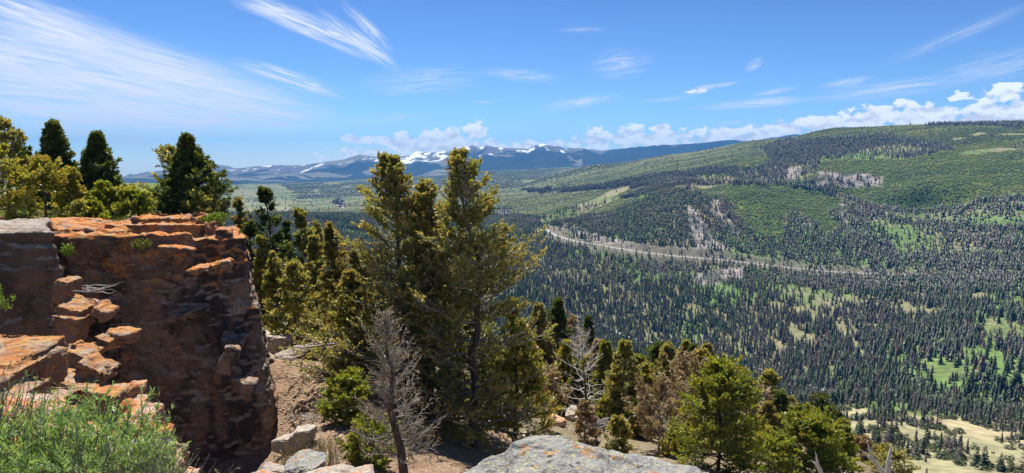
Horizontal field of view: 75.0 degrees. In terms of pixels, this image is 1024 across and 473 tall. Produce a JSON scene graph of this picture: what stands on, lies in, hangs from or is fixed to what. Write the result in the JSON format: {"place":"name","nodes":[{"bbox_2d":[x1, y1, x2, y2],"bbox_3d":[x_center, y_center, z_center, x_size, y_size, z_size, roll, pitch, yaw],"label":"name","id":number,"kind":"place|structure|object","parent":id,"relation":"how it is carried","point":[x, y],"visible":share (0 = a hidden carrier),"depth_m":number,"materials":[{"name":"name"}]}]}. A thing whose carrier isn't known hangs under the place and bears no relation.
{"place":"outdoors","nodes":[
{"label":"outdoors","id":0,"kind":"place"},
{"bbox_2d":[203,166,592,198],"bbox_3d":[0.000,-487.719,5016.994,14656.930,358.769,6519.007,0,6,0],"label":"distant plain","id":1,"kind":"structure","parent":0,"point":[249,192],"depth_m":4638.39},
{"bbox_2d":[218,149,707,200],"bbox_3d":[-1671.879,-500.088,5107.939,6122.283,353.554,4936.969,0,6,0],"label":"forest","id":2,"kind":"object","parent":1,"relation":"on","point":[510,179],"visible":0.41,"depth_m":4389.81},
{"bbox_2d":[224,119,1023,217],"bbox_3d":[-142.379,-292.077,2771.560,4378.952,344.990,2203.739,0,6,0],"label":"forest","id":3,"kind":"object","parent":1,"relation":"on","point":[778,146],"visible":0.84,"depth_m":2233.98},
{"bbox_2d":[0,134,798,184],"bbox_3d":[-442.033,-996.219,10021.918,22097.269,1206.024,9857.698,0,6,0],"label":"mountains","id":4,"kind":"structure","parent":0,"point":[419,163],"depth_m":10710.51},
{"bbox_2d":[0,183,894,472],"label":"ground","id":5,"kind":"structure","parent":0,"point":[450,455],"depth_m":27.57,"materials":[{"name":"soil"}]},
{"bbox_2d":[0,115,39,213],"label":"pine tree","id":6,"kind":"object","parent":5,"relation":"on","point":[11,134],"visible":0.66,"depth_m":29.71,"materials":[{"name":"green plant"}]},
{"bbox_2d":[0,142,49,219],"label":"pine tree","id":7,"kind":"object","parent":5,"relation":"on","point":[4,150],"visible":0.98,"depth_m":28.04,"materials":[{"name":"green plant"}]},
{"bbox_2d":[0,218,63,335],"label":"cliff","id":8,"kind":"structure","parent":5,"relation":"on","point":[31,270],"depth_m":20.62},
{"bbox_2d":[0,282,15,318],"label":"leafy shrub","id":9,"kind":"object","parent":8,"relation":"on","point":[2,297],"visible":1,"depth_m":9.14,"materials":[{"name":"green plant"}]},
{"bbox_2d":[0,393,64,430],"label":"rock","id":10,"kind":"object","parent":5,"relation":"on","point":[28,397],"visible":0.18,"depth_m":4.79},
{"bbox_2d":[2,154,83,218],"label":"pine tree","id":11,"kind":"object","parent":5,"relation":"on","point":[41,165],"visible":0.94,"depth_m":29.08,"materials":[{"name":"green plant"}]},
{"bbox_2d":[0,334,87,416],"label":"rock ledge","id":12,"kind":"object","parent":5,"relation":"on","point":[47,356],"visible":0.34,"depth_m":8.81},
{"bbox_2d":[16,117,79,208],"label":"pine tree","id":13,"kind":"object","parent":5,"relation":"on","point":[54,142],"visible":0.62,"depth_m":36.27,"materials":[{"name":"green plant"}]},
{"bbox_2d":[0,357,97,470],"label":"sagebrush","id":14,"kind":"object","parent":5,"relation":"on","point":[3,399],"visible":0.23,"depth_m":2.77,"materials":[{"name":"green plant"}]},
{"bbox_2d":[0,420,118,456],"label":"rock","id":15,"kind":"object","parent":5,"relation":"on","point":[73,431],"visible":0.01,"depth_m":3.68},
{"bbox_2d":[50,164,87,212],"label":"pine tree","id":16,"kind":"object","parent":5,"relation":"on","point":[74,187],"visible":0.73,"depth_m":30.74,"materials":[{"name":"green plant"}]},
{"bbox_2d":[68,199,86,216],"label":"pine tree","id":17,"kind":"object","parent":5,"relation":"on","point":[76,206],"visible":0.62,"depth_m":28.40,"materials":[{"name":"green plant"}]},
{"bbox_2d":[61,169,95,204],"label":"pine tree","id":18,"kind":"object","parent":5,"relation":"on","point":[89,186],"visible":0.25,"depth_m":35.70,"materials":[{"name":"green plant"}]},
{"bbox_2d":[76,199,111,219],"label":"pine tree","id":19,"kind":"object","parent":5,"relation":"on","point":[92,208],"visible":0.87,"depth_m":28.14,"materials":[{"name":"green plant"}]},
{"bbox_2d":[47,276,141,427],"bbox_3d":[-10.948,4.102,17.173,2.527,5.615,5.426,-3,7,-25],"label":"rock outcrop","id":20,"kind":"object","parent":5,"relation":"on","point":[72,321],"visible":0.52,"depth_m":17.59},
{"bbox_2d":[0,375,192,472],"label":"sagebrush","id":21,"kind":"object","parent":5,"relation":"on","point":[26,459],"visible":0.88,"depth_m":2.68,"materials":[{"name":"green plant"}]},
{"bbox_2d":[72,129,135,197],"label":"pine tree","id":22,"kind":"object","parent":5,"relation":"on","point":[97,161],"visible":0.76,"depth_m":36.32,"materials":[{"name":"green plant"}]},
{"bbox_2d":[0,198,212,224],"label":"grass","id":23,"kind":"structure","parent":5,"relation":"on","point":[115,217],"depth_m":31.28,"materials":[{"name":"green plant"}]},
{"bbox_2d":[84,179,129,218],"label":"pine tree","id":24,"kind":"object","parent":5,"relation":"on","point":[103,191],"visible":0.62,"depth_m":30.23,"materials":[{"name":"green plant"}]},
{"bbox_2d":[110,185,157,216],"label":"pine tree","id":25,"kind":"object","parent":5,"relation":"on","point":[138,206],"visible":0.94,"depth_m":29.78,"materials":[{"name":"green plant"}]},
{"bbox_2d":[0,212,277,466],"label":"cliff","id":26,"kind":"structure","parent":5,"relation":"on","point":[197,352],"depth_m":25.14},
{"bbox_2d":[130,238,152,251],"bbox_3d":[-13.325,0.285,23.926,0.714,0.500,0.743,0,6,0],"label":"leafy shrub","id":27,"kind":"object","parent":26,"relation":"on","point":[136,244],"visible":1,"depth_m":23.87,"materials":[{"name":"green plant"}]},
{"bbox_2d":[145,132,239,221],"bbox_3d":[-15.621,-2.750,32.544,3.968,4.704,4.240,0,6,0],"label":"pine tree","id":28,"kind":"object","parent":26,"relation":"on","point":[191,167],"visible":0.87,"depth_m":31.90,"materials":[{"name":"green plant"}]},
{"bbox_2d":[200,211,227,224],"bbox_3d":[-11.861,-0.734,26.629,1.046,0.531,1.136,0,6,0],"label":"leafy shrub","id":29,"kind":"object","parent":26,"relation":"on","point":[221,216],"visible":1,"depth_m":26.53,"materials":[{"name":"green plant"}]},
{"bbox_2d":[45,418,234,472],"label":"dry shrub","id":30,"kind":"object","parent":5,"relation":"on","point":[155,467],"visible":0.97,"depth_m":2.50,"materials":[{"name":"green plant"}]},
{"bbox_2d":[117,394,199,472],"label":"rock slab","id":31,"kind":"object","parent":5,"relation":"on","point":[134,404],"visible":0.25,"depth_m":6.25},
{"bbox_2d":[127,380,146,394],"bbox_3d":[-4.277,1.722,7.620,0.187,0.147,0.196,2,5,-20],"label":"rock","id":32,"kind":"object","parent":31,"relation":"on","point":[134,386],"visible":0.94,"depth_m":7.56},
{"bbox_2d":[132,143,205,203],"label":"pine tree","id":33,"kind":"object","parent":5,"relation":"on","point":[167,151],"visible":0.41,"depth_m":33.35,"materials":[{"name":"green plant"}]},
{"bbox_2d":[171,187,223,213],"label":"pine tree","id":34,"kind":"object","parent":5,"relation":"on","point":[209,208],"visible":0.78,"depth_m":31.11,"materials":[{"name":"green plant"}]},
{"bbox_2d":[229,196,255,252],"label":"pine tree","id":35,"kind":"object","parent":5,"relation":"on","point":[237,204],"visible":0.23,"depth_m":46.04,"materials":[{"name":"green plant"}]},
{"bbox_2d":[241,218,274,323],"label":"pine tree","id":36,"kind":"object","parent":5,"relation":"on","point":[247,233],"visible":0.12,"depth_m":42.17,"materials":[{"name":"green plant"}]},
{"bbox_2d":[252,234,281,328],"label":"pine tree","id":37,"kind":"object","parent":5,"relation":"on","point":[261,257],"visible":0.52,"depth_m":40.17,"materials":[{"name":"green plant"}]},
{"bbox_2d":[261,461,283,472],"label":"rock","id":38,"kind":"object","parent":5,"relation":"on","point":[273,467],"visible":0.73,"depth_m":4.68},
{"bbox_2d":[245,185,303,332],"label":"pine tree","id":39,"kind":"object","parent":5,"relation":"on","point":[265,194],"visible":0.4,"depth_m":41.91,"materials":[{"name":"green plant"}]},
{"bbox_2d":[260,250,293,331],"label":"pine tree","id":40,"kind":"object","parent":5,"relation":"on","point":[274,271],"visible":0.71,"depth_m":35.12,"materials":[{"name":"green plant"}]},
{"bbox_2d":[266,332,295,353],"bbox_3d":[-11.655,5.453,32.803,1.684,1.362,2.043,7,-5,-27],"label":"boulder","id":41,"kind":"object","parent":5,"relation":"on","point":[274,342],"visible":0.39,"depth_m":32.02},
{"bbox_2d":[271,433,299,453],"bbox_3d":[-7.786,7.204,23.381,1.098,0.614,0.937,-4,3,5],"label":"boulder","id":42,"kind":"object","parent":5,"relation":"on","point":[279,443],"visible":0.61,"depth_m":22.99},
{"bbox_2d":[288,424,316,449],"bbox_3d":[-7.299,6.977,23.330,0.846,0.686,0.846,1,9,2],"label":"boulder","id":43,"kind":"object","parent":42,"relation":"on","point":[303,431],"visible":0.91,"depth_m":23.00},
{"bbox_2d":[278,219,303,324],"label":"pine tree","id":44,"kind":"object","parent":5,"relation":"on","point":[286,224],"visible":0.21,"depth_m":47.14,"materials":[{"name":"green plant"}]},
{"bbox_2d":[265,258,321,345],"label":"pine tree","id":45,"kind":"object","parent":5,"relation":"on","point":[294,268],"visible":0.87,"depth_m":33.79,"materials":[{"name":"green plant"}]},
{"bbox_2d":[272,437,318,465],"bbox_3d":[-6.704,6.865,20.859,1.399,1.322,1.343,0,6,0],"label":"dry shrub","id":46,"kind":"object","parent":5,"relation":"on","point":[286,453],"visible":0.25,"depth_m":20.86,"materials":[{"name":"brown plant"}]},
{"bbox_2d":[275,341,321,360],"bbox_3d":[-10.085,5.593,31.762,2.287,0.867,1.689,-13,6,-26],"label":"boulder","id":47,"kind":"object","parent":5,"relation":"on","point":[286,354],"visible":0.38,"depth_m":31.15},
{"bbox_2d":[283,449,326,472],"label":"rock","id":48,"kind":"object","parent":5,"relation":"on","point":[304,460],"visible":0.94,"depth_m":4.58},
{"bbox_2d":[284,206,332,328],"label":"pine tree","id":49,"kind":"object","parent":5,"relation":"on","point":[301,223],"visible":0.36,"depth_m":43.98,"materials":[{"name":"green plant"}]},
{"bbox_2d":[288,234,334,337],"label":"pine tree","id":50,"kind":"object","parent":5,"relation":"on","point":[313,248],"visible":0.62,"depth_m":41.25,"materials":[{"name":"green plant"}]},
{"bbox_2d":[307,219,336,318],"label":"pine tree","id":51,"kind":"object","parent":5,"relation":"on","point":[319,230],"visible":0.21,"depth_m":50.18,"materials":[{"name":"green plant"}]},
{"bbox_2d":[305,433,347,466],"bbox_3d":[-5.894,6.768,20.800,1.514,1.338,1.383,0,6,0],"label":"dry shrub","id":52,"kind":"object","parent":5,"relation":"on","point":[330,457],"visible":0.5,"depth_m":20.80,"materials":[{"name":"beige plant"}]},
{"bbox_2d":[306,463,354,472],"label":"rock","id":53,"kind":"object","parent":5,"relation":"on","point":[342,468],"visible":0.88,"depth_m":4.35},
{"bbox_2d":[316,220,360,333],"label":"pine tree","id":54,"kind":"object","parent":5,"relation":"on","point":[330,249],"visible":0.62,"depth_m":37.88,"materials":[{"name":"green plant"}]},
{"bbox_2d":[315,366,374,427],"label":"pine tree","id":55,"kind":"object","parent":5,"relation":"on","point":[351,380],"visible":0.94,"depth_m":25.42,"materials":[{"name":"green plant"}]},
{"bbox_2d":[299,268,396,374],"bbox_3d":[-7.437,4.171,30.617,4.032,5.547,4.156,2,6,20],"label":"pine tree","id":56,"kind":"object","parent":5,"relation":"on","point":[350,281],"visible":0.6,"depth_m":30.06,"materials":[{"name":"green plant"}]},
{"bbox_2d":[348,464,373,472],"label":"rock","id":57,"kind":"object","parent":5,"relation":"on","point":[368,468],"visible":1,"depth_m":4.29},
{"bbox_2d":[347,242,382,319],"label":"pine tree","id":58,"kind":"object","parent":5,"relation":"on","point":[355,262],"visible":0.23,"depth_m":39.18,"materials":[{"name":"green plant"}]},
{"bbox_2d":[334,412,407,472],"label":"pine tree","id":59,"kind":"object","parent":5,"relation":"on","point":[355,451],"visible":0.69,"depth_m":21.59,"materials":[{"name":"green plant"}]},
{"bbox_2d":[278,150,491,406],"bbox_3d":[-5.367,2.140,30.887,9.049,12.176,9.411,0,6,0],"label":"pine tree","id":60,"kind":"object","parent":5,"relation":"on","point":[393,179],"visible":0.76,"depth_m":29.41,"materials":[{"name":"green plant"}]},
{"bbox_2d":[346,301,444,472],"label":"dead tree","id":61,"kind":"object","parent":5,"relation":"on","point":[398,441],"visible":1,"depth_m":20.12,"materials":[{"name":"wood"}]},
{"bbox_2d":[373,414,435,456],"bbox_3d":[-3.990,7.048,23.807,2.202,1.341,2.372,5,8,42],"label":"dry shrub","id":62,"kind":"object","parent":5,"relation":"on","point":[411,441],"visible":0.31,"depth_m":23.93,"materials":[{"name":"brown plant"}]},
{"bbox_2d":[361,257,481,416],"bbox_3d":[-4.593,4.878,33.827,6.729,8.668,6.940,1,6,14],"label":"pine tree","id":63,"kind":"object","parent":5,"relation":"on","point":[423,377],"visible":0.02,"depth_m":32.61,"materials":[{"name":"green plant"}]},
{"bbox_2d":[370,177,476,417],"bbox_3d":[-3.520,3.087,29.870,4.666,11.544,4.941,-5,8,-38],"label":"pine tree","id":64,"kind":"object","parent":5,"relation":"on","point":[427,194],"visible":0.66,"depth_m":29.45,"materials":[{"name":"green plant"}]},
{"bbox_2d":[367,146,558,449],"bbox_3d":[-2.203,2.886,29.127,8.596,13.520,7.798,0,6,0],"label":"pine tree","id":65,"kind":"object","parent":5,"relation":"on","point":[462,175],"visible":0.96,"depth_m":28.21,"materials":[{"name":"green plant"}]},
{"bbox_2d":[424,311,530,444],"bbox_3d":[-2.023,7.112,32.947,5.454,7.076,5.209,6,8,44],"label":"pine tree","id":66,"kind":"object","parent":5,"relation":"on","point":[465,328],"visible":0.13,"depth_m":32.40,"materials":[{"name":"green plant"}]},
{"bbox_2d":[478,296,561,441],"bbox_3d":[0.101,6.751,30.838,4.207,8.087,3.648,-4,7,-34],"label":"pine tree","id":67,"kind":"object","parent":5,"relation":"on","point":[531,385],"visible":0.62,"depth_m":30.44,"materials":[{"name":"green plant"}]},
{"bbox_2d":[519,301,556,380],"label":"pine tree","id":68,"kind":"object","parent":5,"relation":"on","point":[541,324],"visible":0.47,"depth_m":56.72,"materials":[{"name":"green plant"}]},
{"bbox_2d":[205,384,891,471],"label":"grass","id":69,"kind":"structure","parent":5,"relation":"on","point":[550,435],"depth_m":32.46,"materials":[{"name":"green plant"}]},
{"bbox_2d":[525,360,573,428],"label":"pine tree","id":70,"kind":"object","parent":5,"relation":"on","point":[551,375],"visible":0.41,"depth_m":40.94,"materials":[{"name":"green plant"}]},
{"bbox_2d":[547,296,577,362],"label":"pine tree","id":71,"kind":"object","parent":5,"relation":"on","point":[556,314],"visible":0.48,"depth_m":60.72,"materials":[{"name":"green plant"}]},
{"bbox_2d":[555,339,574,386],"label":"pine tree","id":72,"kind":"object","parent":5,"relation":"on","point":[564,351],"visible":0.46,"depth_m":52.98,"materials":[{"name":"green plant"}]},
{"bbox_2d":[556,311,584,362],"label":"pine tree","id":73,"kind":"object","parent":5,"relation":"on","point":[572,318],"visible":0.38,"depth_m":67.11,"materials":[{"name":"green plant"}]},
{"bbox_2d":[556,379,584,417],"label":"pine tree","id":74,"kind":"object","parent":5,"relation":"on","point":[564,389],"visible":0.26,"depth_m":51.18,"materials":[{"name":"green plant"}]},
{"bbox_2d":[559,362,583,421],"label":"pine tree","id":75,"kind":"object","parent":5,"relation":"on","point":[576,376],"visible":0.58,"depth_m":50.56,"materials":[{"name":"green plant"}]},
{"bbox_2d":[463,435,708,472],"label":"boulder","id":76,"kind":"object","parent":5,"relation":"on","point":[547,454],"visible":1,"depth_m":3.20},
{"bbox_2d":[579,351,593,393],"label":"pine tree","id":77,"kind":"object","parent":5,"relation":"on","point":[587,372],"visible":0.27,"depth_m":59.78,"materials":[{"name":"green plant"}]},
{"bbox_2d":[577,314,596,360],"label":"pine tree","id":78,"kind":"object","parent":5,"relation":"on","point":[588,323],"visible":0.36,"depth_m":75.15,"materials":[{"name":"green plant"}]},
{"bbox_2d":[571,398,605,447],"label":"pine tree","id":79,"kind":"object","parent":5,"relation":"on","point":[587,412],"visible":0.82,"depth_m":37.01,"materials":[{"name":"brown plant"}]},
{"bbox_2d":[554,316,626,417],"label":"dead tree","id":80,"kind":"object","parent":5,"relation":"on","point":[585,393],"visible":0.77,"depth_m":48.07,"materials":[{"name":"wood"}]},
{"bbox_2d":[586,338,606,392],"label":"pine tree","id":81,"kind":"object","parent":5,"relation":"on","point":[594,352],"visible":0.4,"depth_m":59.18,"materials":[{"name":"green plant"}]},
{"bbox_2d":[588,339,612,404],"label":"pine tree","id":82,"kind":"object","parent":5,"relation":"on","point":[605,349],"visible":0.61,"depth_m":55.17,"materials":[{"name":"green plant"}]},
{"bbox_2d":[594,397,609,430],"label":"pine tree","id":83,"kind":"object","parent":5,"relation":"on","point":[600,413],"visible":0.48,"depth_m":47.27,"materials":[{"name":"green plant"}]},
{"bbox_2d":[603,413,634,453],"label":"pine tree","id":84,"kind":"object","parent":5,"relation":"on","point":[615,426],"visible":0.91,"depth_m":37.15,"materials":[{"name":"green plant"}]},
{"bbox_2d":[601,338,641,431],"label":"pine tree","id":85,"kind":"object","parent":5,"relation":"on","point":[616,380],"visible":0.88,"depth_m":46.96,"materials":[{"name":"green plant"}]},
{"bbox_2d":[626,407,659,439],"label":"pine tree","id":86,"kind":"object","parent":5,"relation":"on","point":[639,432],"visible":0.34,"depth_m":45.11,"materials":[{"name":"green plant"}]},
{"bbox_2d":[640,361,657,386],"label":"pine tree","id":87,"kind":"object","parent":5,"relation":"on","point":[646,367],"visible":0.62,"depth_m":59.16,"materials":[{"name":"green plant"}]},
{"bbox_2d":[646,340,664,364],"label":"pine tree","id":88,"kind":"object","parent":5,"relation":"on","point":[653,351],"visible":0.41,"depth_m":68.61,"materials":[{"name":"green plant"}]},
{"bbox_2d":[620,364,694,450],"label":"pine tree","id":89,"kind":"object","parent":5,"relation":"on","point":[645,407],"visible":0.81,"depth_m":39.08,"materials":[{"name":"brown plant"}]},
{"bbox_2d":[648,351,680,404],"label":"pine tree","id":90,"kind":"object","parent":5,"relation":"on","point":[663,364],"visible":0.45,"depth_m":57.24,"materials":[{"name":"green plant"}]},
{"bbox_2d":[655,340,677,366],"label":"pine tree","id":91,"kind":"object","parent":5,"relation":"on","point":[668,349],"visible":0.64,"depth_m":67.33,"materials":[{"name":"green plant"}]},
{"bbox_2d":[655,421,698,461],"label":"pine tree","id":92,"kind":"object","parent":5,"relation":"on","point":[667,447],"visible":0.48,"depth_m":37.10,"materials":[{"name":"green plant"}]},
{"bbox_2d":[660,345,705,423],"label":"pine tree","id":93,"kind":"object","parent":5,"relation":"on","point":[694,363],"visible":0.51,"depth_m":49.22,"materials":[{"name":"brown plant"}]},
{"bbox_2d":[689,347,713,377],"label":"pine tree","id":94,"kind":"object","parent":5,"relation":"on","point":[700,353],"visible":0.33,"depth_m":65.22,"materials":[{"name":"green plant"}]},
{"bbox_2d":[665,352,776,472],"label":"pine tree","id":95,"kind":"object","parent":5,"relation":"on","point":[720,387],"visible":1,"depth_m":33.56,"materials":[{"name":"green plant"}]},
{"bbox_2d":[730,424,779,470],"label":"pine tree","id":96,"kind":"object","parent":5,"relation":"on","point":[764,431],"visible":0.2,"depth_m":41.23,"materials":[{"name":"green plant"}]},
{"bbox_2d":[754,400,779,431],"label":"pine tree","id":97,"kind":"object","parent":5,"relation":"on","point":[765,411],"visible":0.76,"depth_m":51.43,"materials":[{"name":"green plant"}]},
{"bbox_2d":[758,367,784,399],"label":"pine tree","id":98,"kind":"object","parent":5,"relation":"on","point":[770,377],"visible":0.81,"depth_m":66.75,"materials":[{"name":"green plant"}]},
{"bbox_2d":[745,430,802,472],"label":"pine tree","id":99,"kind":"object","parent":5,"relation":"on","point":[778,443],"visible":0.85,"depth_m":37.11,"materials":[{"name":"green plant"}]},
{"bbox_2d":[768,389,793,418],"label":"pine tree","id":100,"kind":"object","parent":5,"relation":"on","point":[780,401],"visible":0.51,"depth_m":55.12,"materials":[{"name":"green plant"}]},
{"bbox_2d":[761,401,866,472],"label":"pine tree","id":101,"kind":"object","parent":5,"relation":"on","point":[811,428],"visible":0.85,"depth_m":40.63,"materials":[{"name":"green plant"}]},
{"bbox_2d":[805,391,836,420],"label":"pine tree","id":102,"kind":"object","parent":5,"relation":"on","point":[821,399],"visible":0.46,"depth_m":55.49,"materials":[{"name":"green plant"}]},
{"bbox_2d":[834,423,865,472],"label":"pine tree","id":103,"kind":"object","parent":5,"relation":"on","point":[850,448],"visible":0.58,"depth_m":47.41,"materials":[{"name":"green plant"}]},
{"bbox_2d":[851,434,876,460],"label":"pine tree","id":104,"kind":"object","parent":5,"relation":"on","point":[860,440],"visible":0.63,"depth_m":53.68,"materials":[{"name":"brown plant"}]},
{"bbox_2d":[864,441,920,472],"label":"pine tree","id":105,"kind":"object","parent":5,"relation":"on","point":[884,451],"visible":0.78,"depth_m":49.73,"materials":[{"name":"green plant"}]},
{"bbox_2d":[0,0,1023,174],"label":"sky","id":106,"kind":"structure","parent":0,"point":[254,82],"materials":[{"name":"blue"}]},
{"bbox_2d":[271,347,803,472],"bbox_3d":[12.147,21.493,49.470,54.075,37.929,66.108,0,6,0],"label":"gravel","id":107,"kind":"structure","parent":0,"point":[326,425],"depth_m":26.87,"materials":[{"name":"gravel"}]},
{"bbox_2d":[226,124,1023,472],"bbox_3d":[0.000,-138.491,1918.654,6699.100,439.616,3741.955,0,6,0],"label":"valley","id":108,"kind":"structure","parent":0,"point":[980,436],"depth_m":1381.80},
{"bbox_2d":[221,171,1023,294],"bbox_3d":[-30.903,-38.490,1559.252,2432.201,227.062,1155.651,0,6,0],"label":"forest","id":109,"kind":"object","parent":108,"relation":"on","point":[633,211],"visible":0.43,"depth_m":1391.10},
{"bbox_2d":[226,124,1023,237],"bbox_3d":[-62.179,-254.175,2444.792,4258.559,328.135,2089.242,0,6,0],"label":"young forest","id":110,"kind":"object","parent":108,"relation":"on","point":[637,169],"visible":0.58,"depth_m":2194.26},
{"bbox_2d":[249,237,1023,472],"bbox_3d":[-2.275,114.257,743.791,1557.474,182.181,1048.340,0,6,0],"label":"forest","id":111,"kind":"object","parent":108,"relation":"on","point":[890,374],"visible":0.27,"depth_m":926.05,"materials":[{"name":"plant"}]},
{"bbox_2d":[836,398,1023,470],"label":"shrubs","id":112,"kind":"object","parent":108,"relation":"on","point":[986,427],"visible":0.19,"depth_m":427.77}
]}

